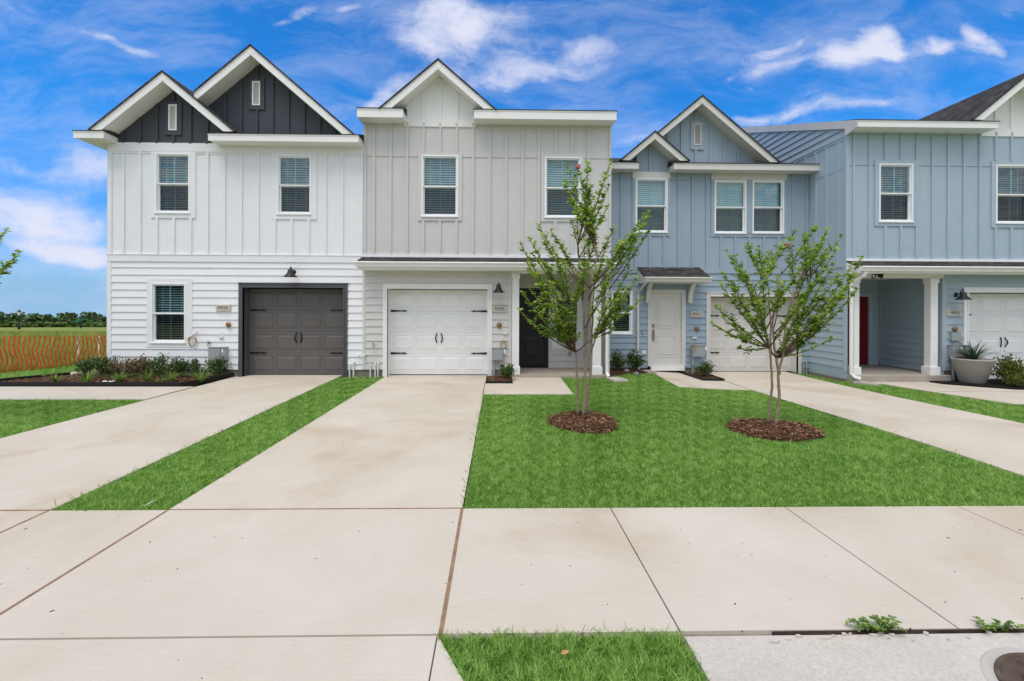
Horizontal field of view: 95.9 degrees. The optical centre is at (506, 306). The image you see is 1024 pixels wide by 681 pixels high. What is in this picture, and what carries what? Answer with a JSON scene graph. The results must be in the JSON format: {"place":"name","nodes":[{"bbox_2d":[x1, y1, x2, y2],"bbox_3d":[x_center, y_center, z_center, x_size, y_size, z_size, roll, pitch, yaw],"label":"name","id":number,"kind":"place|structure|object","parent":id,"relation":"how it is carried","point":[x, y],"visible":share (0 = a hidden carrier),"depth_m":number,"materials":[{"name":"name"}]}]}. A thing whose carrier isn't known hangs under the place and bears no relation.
{"place":"outdoors","nodes":[
{"label":"outdoors","id":0,"kind":"place"},
{"bbox_2d":[0,375,486,509],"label":"driveway","id":1,"kind":"structure","parent":0,"point":[407,441],"depth_m":5.51,"materials":[{"name":"concrete"}]},
{"bbox_2d":[0,327,918,503],"bbox_3d":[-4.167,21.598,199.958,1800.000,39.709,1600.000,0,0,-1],"label":"ground","id":2,"kind":"structure","parent":0,"point":[56,328],"depth_m":86.29,"materials":[{"name":"soil"}]},
{"bbox_2d":[0,311,13,320],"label":"broadleaf tree","id":3,"kind":"object","parent":2,"relation":"on","point":[2,314],"visible":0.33,"depth_m":142.77,"materials":[{"name":"green plant"}]},
{"bbox_2d":[0,320,17,326],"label":"broadleaf tree","id":4,"kind":"object","parent":2,"relation":"on","point":[6,323],"visible":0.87,"depth_m":123.89,"materials":[{"name":"green plant"}]},
{"bbox_2d":[2,312,24,322],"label":"broadleaf tree","id":5,"kind":"object","parent":2,"relation":"on","point":[14,316],"visible":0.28,"depth_m":144.86,"materials":[{"name":"green plant"}]},
{"bbox_2d":[17,310,20,328],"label":"street lamp","id":6,"kind":"object","parent":2,"relation":"on","point":[19,313],"visible":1,"depth_m":78.25,"materials":[{"name":"black metal"}]},
{"bbox_2d":[13,321,35,326],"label":"broadleaf tree","id":7,"kind":"object","parent":2,"relation":"on","point":[25,324],"visible":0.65,"depth_m":121.83,"materials":[{"name":"green plant"}]},
{"bbox_2d":[20,313,53,322],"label":"broadleaf tree","id":8,"kind":"object","parent":2,"relation":"on","point":[31,317],"visible":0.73,"depth_m":134.37,"materials":[{"name":"green plant"}]},
{"bbox_2d":[30,321,52,326],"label":"broadleaf tree","id":9,"kind":"object","parent":2,"relation":"on","point":[41,324],"visible":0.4,"depth_m":120.63,"materials":[{"name":"green plant"}]},
{"bbox_2d":[0,335,106,371],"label":"net fence","id":10,"kind":"object","parent":2,"relation":"on","point":[43,345],"visible":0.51,"depth_m":12.30,"materials":[{"name":"orange plastic"}]},
{"bbox_2d":[0,330,106,372],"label":"field grass","id":11,"kind":"structure","parent":2,"relation":"on","point":[6,334],"depth_m":19.07,"materials":[{"name":"plant"}]},
{"bbox_2d":[53,317,69,322],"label":"broadleaf tree","id":12,"kind":"object","parent":2,"relation":"on","point":[63,319],"visible":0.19,"depth_m":139.00,"materials":[{"name":"green plant"}]},
{"bbox_2d":[47,320,76,326],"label":"broadleaf tree","id":13,"kind":"object","parent":2,"relation":"on","point":[58,323],"visible":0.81,"depth_m":120.84,"materials":[{"name":"green plant"}]},
{"bbox_2d":[56,312,83,322],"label":"broadleaf tree","id":14,"kind":"object","parent":2,"relation":"on","point":[66,315],"visible":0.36,"depth_m":145.87,"materials":[{"name":"green plant"}]},
{"bbox_2d":[77,337,79,356],"bbox_3d":[-13.295,1.321,14.342,0.050,0.771,0.020,0,0,-1],"label":"survey stake","id":15,"kind":"object","parent":2,"relation":"on","point":[78,351],"visible":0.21,"depth_m":14.33,"materials":[{"name":"white wood"}]},
{"bbox_2d":[74,318,86,327],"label":"street sign","id":16,"kind":"object","parent":2,"relation":"on","point":[80,320],"visible":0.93,"depth_m":93.20,"materials":[{"name":"green metal"}]},
{"bbox_2d":[70,311,102,323],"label":"broadleaf tree","id":17,"kind":"object","parent":2,"relation":"on","point":[88,316],"visible":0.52,"depth_m":142.29,"materials":[{"name":"green plant"}]},
{"bbox_2d":[75,321,106,326],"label":"broadleaf tree","id":18,"kind":"object","parent":2,"relation":"on","point":[96,324],"visible":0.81,"depth_m":118.96,"materials":[{"name":"green plant"}]},
{"bbox_2d":[90,316,106,323],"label":"broadleaf tree","id":19,"kind":"object","parent":2,"relation":"on","point":[101,319],"visible":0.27,"depth_m":136.74,"materials":[{"name":"green plant"}]},
{"bbox_2d":[0,371,219,386],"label":"mulch bed","id":20,"kind":"object","parent":2,"relation":"on","point":[129,378],"visible":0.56,"depth_m":10.29,"materials":[{"name":"soil"}]},
{"bbox_2d":[43,373,68,381],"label":"grass plant","id":21,"kind":"object","parent":20,"relation":"on","point":[54,378],"depth_m":9.92,"materials":[{"name":"green plant"}]},
{"bbox_2d":[72,355,97,376],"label":"shrub","id":22,"kind":"object","parent":20,"relation":"on","point":[83,368],"visible":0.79,"depth_m":10.63,"materials":[{"name":"green plant"}]},
{"bbox_2d":[72,369,105,381],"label":"grass plant","id":23,"kind":"object","parent":20,"relation":"on","point":[89,377],"depth_m":9.95,"materials":[{"name":"green plant"}]},
{"bbox_2d":[84,353,117,376],"bbox_3d":[-9.214,1.380,10.602,0.723,0.577,0.636,0,0,-1],"label":"shrub","id":24,"kind":"object","parent":20,"relation":"on","point":[100,366],"visible":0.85,"depth_m":10.57,"materials":[{"name":"green plant"}]},
{"bbox_2d":[98,370,127,381],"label":"grass plant","id":25,"kind":"object","parent":20,"relation":"on","point":[119,378],"depth_m":9.95,"materials":[{"name":"green plant"}]},
{"bbox_2d":[0,372,233,386],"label":"garden edging","id":26,"kind":"object","parent":20,"relation":"on","point":[112,384],"visible":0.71,"depth_m":9.61,"materials":[{"name":"black plastic"}]},
{"bbox_2d":[104,355,140,376],"bbox_3d":[-8.780,1.389,10.614,0.724,0.563,0.717,0,0,-1],"label":"shrub","id":27,"kind":"object","parent":20,"relation":"on","point":[122,365],"visible":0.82,"depth_m":10.53,"materials":[{"name":"brown plant"}]},
{"bbox_2d":[126,353,152,377],"bbox_3d":[-8.436,1.367,10.629,0.638,0.607,0.602,0,0,26],"label":"shrub","id":28,"kind":"object","parent":20,"relation":"on","point":[142,360],"visible":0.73,"depth_m":10.54,"materials":[{"name":"brown plant"}]},
{"bbox_2d":[132,370,154,380],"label":"grass plant","id":29,"kind":"object","parent":20,"relation":"on","point":[145,378],"depth_m":10.02,"materials":[{"name":"green plant"}]},
{"bbox_2d":[141,352,177,377],"bbox_3d":[-7.935,1.370,10.589,0.521,0.607,0.717,0,0,45],"label":"shrub","id":30,"kind":"object","parent":20,"relation":"on","point":[156,363],"visible":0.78,"depth_m":10.57,"materials":[{"name":"green plant"}]},
{"bbox_2d":[162,368,183,381],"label":"grass plant","id":31,"kind":"object","parent":20,"relation":"on","point":[172,378],"depth_m":9.98,"materials":[{"name":"green plant"}]},
{"bbox_2d":[159,356,192,377],"bbox_3d":[-7.564,1.405,10.619,0.601,0.538,0.705,0,0,-1],"label":"shrub","id":32,"kind":"object","parent":20,"relation":"on","point":[177,365],"visible":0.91,"depth_m":10.55,"materials":[{"name":"green plant"}]},
{"bbox_2d":[183,358,202,377],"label":"shrub","id":33,"kind":"object","parent":20,"relation":"on","point":[194,365],"visible":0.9,"depth_m":10.59,"materials":[{"name":"green plant"}]},
{"bbox_2d":[202,355,231,376],"bbox_3d":[-6.664,1.392,10.687,0.600,0.575,0.724,0,0,-42],"label":"shrub","id":34,"kind":"object","parent":20,"relation":"on","point":[216,367],"visible":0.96,"depth_m":10.63,"materials":[{"name":"green plant"}]},
{"bbox_2d":[185,366,214,381],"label":"grass plant","id":35,"kind":"object","parent":2,"relation":"on","point":[200,379],"depth_m":9.97,"materials":[{"name":"green plant"}]},
{"bbox_2d":[72,44,363,376],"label":"townhouse","id":36,"kind":"structure","parent":2,"relation":"on","point":[235,210],"depth_m":10.96,"materials":[{"name":"white paint"}]},
{"bbox_2d":[150,283,185,343],"bbox_3d":[-7.999,0.162,11.288,1.314,1.918,0.802,0,0,-1],"label":"window","id":37,"kind":"structure","parent":36,"relation":"in","point":[168,300],"depth_m":10.99,"materials":[{"name":"white plastic"}]},
{"bbox_2d":[154,153,189,213],"bbox_3d":[-7.900,-2.908,11.290,1.314,1.918,0.802,0,0,-1],"label":"window","id":38,"kind":"structure","parent":36,"relation":"in","point":[172,170],"depth_m":10.99,"materials":[{"name":"grey glass"}]},
{"bbox_2d":[276,155,311,214],"bbox_3d":[-5.049,-2.887,11.348,1.306,1.909,0.802,0,0,-1],"label":"window","id":39,"kind":"structure","parent":36,"relation":"in","point":[293,171],"depth_m":11.05,"materials":[{"name":"grey glass"}]},
{"bbox_2d":[249,289,342,374],"bbox_3d":[-5.076,0.628,11.285,2.429,2.102,0.108,0,0,-1],"label":"garage door","id":40,"kind":"structure","parent":36,"relation":"in","point":[293,331],"depth_m":11.28,"materials":[{"name":"grey paint"}]},
{"bbox_2d":[0,636,462,680],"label":"driveway apron","id":41,"kind":"object","parent":2,"relation":"on","point":[384,658],"visible":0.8,"depth_m":2.22,"materials":[{"name":"concrete"}]},
{"bbox_2d":[429,638,702,680],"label":"slab joint","id":42,"kind":"object","parent":41,"relation":"on","point":[436,643],"depth_m":2.24,"materials":[{"name":"grey concrete"}]},
{"bbox_2d":[0,369,572,399],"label":"walkway","id":43,"kind":"structure","parent":2,"relation":"on","point":[540,385],"depth_m":9.12,"materials":[{"name":"concrete"}]},
{"bbox_2d":[355,58,617,377],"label":"townhouse","id":44,"kind":"structure","parent":2,"relation":"on","point":[464,191],"depth_m":11.09,"materials":[{"name":"grey paint"}]},
{"bbox_2d":[390,290,487,374],"bbox_3d":[-1.654,0.648,11.355,2.452,2.091,0.108,0,0,-1],"label":"garage door","id":45,"kind":"structure","parent":44,"relation":"in","point":[433,332],"depth_m":11.35,"materials":[{"name":"white paint"}]},
{"bbox_2d":[421,155,458,216],"bbox_3d":[-1.599,-2.878,11.419,1.379,1.974,0.802,0,0,-1],"label":"window","id":46,"kind":"structure","parent":44,"relation":"in","point":[439,173],"depth_m":11.13,"materials":[{"name":"grey glass"}]},
{"bbox_2d":[519,288,548,367],"bbox_3d":[0.682,0.581,12.311,0.881,2.110,0.131,0,0,-1],"label":"front door","id":47,"kind":"structure","parent":44,"relation":"in","point":[533,346],"depth_m":12.33,"materials":[{"name":"black paint"}]},
{"bbox_2d":[544,157,580,217],"bbox_3d":[1.350,-2.859,11.479,1.377,1.959,0.802,0,0,-1],"label":"window","id":48,"kind":"structure","parent":44,"relation":"in","point":[556,204],"depth_m":11.18,"materials":[{"name":"grey glass"}]},
{"bbox_2d":[555,298,579,344],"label":"window","id":49,"kind":"structure","parent":44,"relation":"in","point":[577,323],"depth_m":12.36,"materials":[{"name":"white plastic"}]},
{"bbox_2d":[487,374,511,380],"bbox_3d":[-0.155,1.687,10.620,0.623,0.125,0.931,0,0,-1],"label":"mulch bed","id":50,"kind":"object","parent":2,"relation":"on","point":[496,378],"visible":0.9,"depth_m":10.51,"materials":[{"name":"soil"}]},
{"bbox_2d":[486,375,512,382],"bbox_3d":[-0.163,1.684,10.573,0.582,0.070,0.851,0,0,-1],"label":"garden edging","id":51,"kind":"object","parent":50,"relation":"on","point":[487,381],"visible":0.64,"depth_m":10.15,"materials":[{"name":"black plastic"}]},
{"bbox_2d":[498,363,516,378],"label":"shrub","id":52,"kind":"object","parent":50,"relation":"on","point":[507,372],"visible":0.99,"depth_m":10.59,"materials":[{"name":"green plant"}]},
{"bbox_2d":[438,626,709,680],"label":"grass","id":53,"kind":"structure","parent":2,"relation":"on","point":[612,651],"depth_m":2.23,"materials":[{"name":"green plant"}]},
{"bbox_2d":[610,367,649,375],"bbox_3d":[3.180,1.721,11.856,1.417,0.159,1.337,0,0,-1],"label":"mulch bed","id":54,"kind":"object","parent":2,"relation":"on","point":[620,371],"visible":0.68,"depth_m":11.87,"materials":[{"name":"soil"}]},
{"bbox_2d":[610,349,628,370],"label":"shrub","id":55,"kind":"object","parent":54,"relation":"on","point":[617,361],"visible":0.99,"depth_m":12.01,"materials":[{"name":"green plant"}]},
{"bbox_2d":[625,348,646,370],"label":"shrub","id":56,"kind":"object","parent":54,"relation":"on","point":[636,362],"visible":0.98,"depth_m":12.05,"materials":[{"name":"green plant"}]},
{"bbox_2d":[640,370,656,373],"bbox_3d":[3.727,1.726,12.099,0.300,0.076,0.300,0,0,-24],"label":"stepping stone","id":57,"kind":"object","parent":54,"relation":"on","point":[650,371],"visible":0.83,"depth_m":11.99,"materials":[{"name":"concrete"}]},
{"bbox_2d":[685,372,719,378],"bbox_3d":[5.028,1.806,11.862,0.583,0.128,1.201,0,0,-1],"label":"mulch bed","id":58,"kind":"object","parent":2,"relation":"on","point":[701,376],"visible":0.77,"depth_m":11.74,"materials":[{"name":"soil"}]},
{"bbox_2d":[691,360,716,376],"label":"shrub","id":59,"kind":"object","parent":58,"relation":"on","point":[705,369],"visible":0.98,"depth_m":11.65,"materials":[{"name":"green plant"}]},
{"bbox_2d":[681,371,724,380],"bbox_3d":[5.022,1.798,11.845,0.582,0.085,1.221,0,0,-1],"label":"garden edging","id":60,"kind":"object","parent":2,"relation":"on","point":[702,379],"visible":0.6,"depth_m":11.35,"materials":[{"name":"black plastic"}]},
{"bbox_2d":[610,94,819,373],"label":"townhouse","id":61,"kind":"structure","parent":2,"relation":"on","point":[703,179],"depth_m":12.55,"materials":[{"name":"blue"}]},
{"bbox_2d":[611,291,632,334],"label":"window","id":62,"kind":"structure","parent":61,"relation":"in","point":[623,327],"depth_m":12.57,"materials":[{"name":"white plastic"}]},
{"bbox_2d":[635,178,667,232],"bbox_3d":[3.926,-2.730,12.882,1.375,1.971,0.802,0,0,-1],"label":"window","id":63,"kind":"structure","parent":61,"relation":"in","point":[651,193],"depth_m":12.59,"materials":[{"name":"grey glass"}]},
{"bbox_2d":[647,290,685,365],"bbox_3d":[4.348,0.593,12.536,1.031,2.077,0.131,0,0,-1],"label":"front door","id":64,"kind":"structure","parent":61,"relation":"in","point":[666,308],"depth_m":12.55,"materials":[{"name":"beige paint"}]},
{"bbox_2d":[714,180,746,233],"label":"window","id":65,"kind":"structure","parent":61,"relation":"in","point":[728,219],"depth_m":12.63,"materials":[{"name":"grey glass"}]},
{"bbox_2d":[710,297,790,371],"bbox_3d":[6.739,0.792,12.876,2.483,2.069,0.108,0,0,-1],"label":"garage door","id":66,"kind":"structure","parent":61,"relation":"in","point":[724,354],"depth_m":12.87,"materials":[{"name":"beige paint"}]},
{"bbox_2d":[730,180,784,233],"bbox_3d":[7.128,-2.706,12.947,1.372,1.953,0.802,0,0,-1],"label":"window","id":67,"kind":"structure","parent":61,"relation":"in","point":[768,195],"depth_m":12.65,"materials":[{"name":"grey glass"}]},
{"bbox_2d":[654,371,1023,404],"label":"walkway","id":68,"kind":"structure","parent":2,"relation":"on","point":[1010,396],"depth_m":10.24,"materials":[{"name":"concrete"}]},
{"bbox_2d":[684,633,1023,680],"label":"inlet slab","id":69,"kind":"structure","parent":2,"relation":"on","point":[905,657],"depth_m":2.25,"materials":[{"name":"concrete"}]},
{"bbox_2d":[770,631,992,643],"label":"concrete crumbs","id":70,"kind":"object","parent":69,"relation":"on","point":[775,641],"visible":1,"depth_m":2.39,"materials":[{"name":"beige concrete"}]},
{"bbox_2d":[980,648,1023,680],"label":"manhole cover","id":71,"kind":"object","parent":69,"relation":"on","point":[1001,664],"visible":1,"depth_m":2.20,"materials":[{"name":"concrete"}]},
{"bbox_2d":[741,73,1023,382],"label":"townhouse","id":72,"kind":"structure","parent":2,"relation":"on","point":[925,215],"depth_m":11.33,"materials":[{"name":"blue paint"}]},
{"bbox_2d":[848,293,872,364],"bbox_3d":[9.907,0.653,13.220,1.110,2.050,0.090,0,0,-1],"label":"front door","id":73,"kind":"structure","parent":72,"relation":"in","point":[865,299],"depth_m":13.22,"materials":[{"name":"red paint"}]},
{"bbox_2d":[879,163,913,222],"bbox_3d":[9.509,-2.766,11.645,1.345,1.929,0.802,0,0,-1],"label":"window","id":74,"kind":"structure","parent":72,"relation":"in","point":[895,179],"depth_m":11.35,"materials":[{"name":"grey glass"}]},
{"bbox_2d":[969,293,1023,378],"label":"garage door","id":75,"kind":"structure","parent":72,"relation":"in","point":[997,320],"depth_m":11.64,"materials":[{"name":"white paint"}]},
{"bbox_2d":[995,164,1023,223],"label":"window","id":76,"kind":"structure","parent":72,"relation":"in","point":[1009,178],"depth_m":11.41,"materials":[{"name":"grey glass"}]},
{"bbox_2d":[929,378,1023,389],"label":"mulch bed","id":77,"kind":"object","parent":2,"relation":"on","point":[992,383],"visible":0.58,"depth_m":10.67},
{"bbox_2d":[950,357,995,383],"bbox_3d":[11.054,1.527,10.948,0.778,0.573,0.778,0,0,-1],"label":"planter","id":78,"kind":"object","parent":77,"relation":"on","point":[978,371],"visible":0.94,"depth_m":10.74,"materials":[{"name":"ceramic"}]},
{"bbox_2d":[939,341,1006,359],"bbox_3d":[11.058,1.028,10.895,1.515,0.561,1.583,0,0,-1],"label":"spiky plant","id":79,"kind":"object","parent":78,"relation":"on","point":[971,354],"visible":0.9,"depth_m":10.87,"materials":[{"name":"green plant"}]},
{"bbox_2d":[989,355,1023,382],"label":"shrub","id":80,"kind":"object","parent":77,"relation":"on","point":[1009,364],"visible":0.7,"depth_m":10.71,"materials":[{"name":"green plant"}]},
{"bbox_2d":[992,370,1023,386],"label":"shrub","id":81,"kind":"object","parent":77,"relation":"on","point":[1019,380],"visible":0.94,"depth_m":10.40,"materials":[{"name":"green plant"}]},
{"bbox_2d":[0,506,1023,639],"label":"sidewalk","id":82,"kind":"structure","parent":0,"point":[250,573],"depth_m":2.96,"materials":[{"name":"concrete"}]},
{"bbox_2d":[0,509,49,510],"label":"expansion joint","id":83,"kind":"object","parent":82,"relation":"on","point":[26,510],"visible":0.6,"depth_m":3.80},
{"bbox_2d":[0,510,50,532],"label":"expansion joint","id":84,"kind":"object","parent":82,"relation":"on","point":[24,521],"visible":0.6,"depth_m":3.60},
{"bbox_2d":[0,509,169,614],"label":"expansion joint","id":85,"kind":"object","parent":82,"relation":"on","point":[36,591],"visible":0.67,"depth_m":2.98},
{"bbox_2d":[170,508,460,509],"bbox_3d":[-1.586,1.707,3.854,2.430,0.033,0.014,0,0,-1],"label":"expansion joint","id":86,"kind":"object","parent":82,"relation":"on","point":[313,508],"visible":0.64,"depth_m":3.85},
{"bbox_2d":[438,508,463,636],"bbox_3d":[-0.356,1.712,3.134,0.024,0.033,1.490,0,0,-1],"label":"expansion joint","id":87,"kind":"object","parent":82,"relation":"on","point":[443,615],"visible":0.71,"depth_m":2.87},
{"bbox_2d":[436,632,771,640],"bbox_3d":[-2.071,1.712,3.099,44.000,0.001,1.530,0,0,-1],"label":"slab joint","id":88,"kind":"object","parent":82,"relation":"on","point":[660,636],"depth_m":2.42,"materials":[{"name":"grey concrete"}]},
{"bbox_2d":[772,629,1023,634],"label":"expansion joint","id":89,"kind":"object","parent":82,"relation":"on","point":[949,631],"visible":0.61,"depth_m":2.42,"materials":[{"name":"grey concrete"}]},
{"bbox_2d":[845,614,907,632],"bbox_3d":[1.947,1.685,2.428,0.291,0.067,0.140,0,0,-1],"label":"weed","id":90,"kind":"object","parent":89,"relation":"on","point":[879,626],"visible":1,"depth_m":2.44,"materials":[{"name":"green plant"}]},
{"bbox_2d":[972,616,1023,631],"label":"weed","id":91,"kind":"object","parent":89,"relation":"on","point":[993,626],"visible":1,"depth_m":2.43,"materials":[{"name":"green plant"}]},
{"bbox_2d":[0,372,1023,680],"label":"lawn","id":92,"kind":"structure","parent":0,"point":[516,496],"depth_m":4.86,"materials":[{"name":"plant"}]},
{"bbox_2d":[0,227,21,283],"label":"young tree","id":93,"kind":"object","parent":92,"relation":"on","point":[8,264],"visible":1,"depth_m":6.81,"materials":[{"name":"green plant"}]},
{"bbox_2d":[0,365,79,378],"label":"grass","id":94,"kind":"structure","parent":92,"relation":"on","point":[63,369],"depth_m":11.45,"materials":[{"name":"green plant"}]},
{"bbox_2d":[547,409,620,434],"bbox_3d":[1.113,1.664,6.752,1.102,0.149,1.271,0,0,-1],"label":"mulch ring","id":95,"kind":"object","parent":92,"relation":"on","point":[597,422],"visible":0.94,"depth_m":6.52,"materials":[{"name":"wood"}]},
{"bbox_2d":[517,158,650,415],"bbox_3d":[1.160,-0.297,6.824,2.046,3.870,0.991,0,0,-1],"label":"young tree","id":96,"kind":"object","parent":95,"relation":"on","point":[586,211],"visible":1,"depth_m":6.76,"materials":[{"name":"green plant"}]},
{"bbox_2d":[606,377,627,382],"bbox_3d":[2.556,1.703,10.675,0.340,0.054,0.500,0,0,-10],"label":"splash block","id":97,"kind":"object","parent":92,"relation":"on","point":[617,379],"depth_m":10.67,"materials":[{"name":"concrete"}]},
{"bbox_2d":[722,417,825,441],"bbox_3d":[3.727,1.683,6.404,1.343,0.135,1.128,0,0,-1],"label":"mulch ring","id":98,"kind":"object","parent":92,"relation":"on","point":[784,430],"visible":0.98,"depth_m":6.20,"materials":[{"name":"wood"}]},
{"bbox_2d":[710,225,864,424],"bbox_3d":[3.907,0.266,6.449,2.353,2.812,1.037,0,0,-1],"label":"young tree","id":99,"kind":"object","parent":98,"relation":"on","point":[813,326],"visible":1,"depth_m":6.38,"materials":[{"name":"green plant"}]},
{"bbox_2d":[853,381,881,385],"bbox_3d":[8.522,1.827,10.896,0.320,0.054,0.460,0,0,-30],"label":"splash block","id":100,"kind":"object","parent":92,"relation":"on","point":[867,383],"depth_m":10.87,"materials":[{"name":"concrete"}]},
{"bbox_2d":[0,0,1023,317],"label":"sky","id":101,"kind":"structure","parent":0,"point":[65,65],"materials":[{"name":"blue"}]},
{"bbox_2d":[709,372,1023,476],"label":"driveway","id":102,"kind":"structure","parent":0,"point":[995,442],"depth_m":7.27,"materials":[{"name":"concrete"}]},
{"bbox_2d":[755,391,837,417],"bbox_3d":[5.277,1.780,6.957,0.006,0.121,5.907,0,0,0],"label":"expansion joint","id":103,"kind":"object","parent":102,"relation":"on","point":[802,405],"visible":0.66,"depth_m":8.23,"materials":[{"name":"grey concrete"}]}
]}

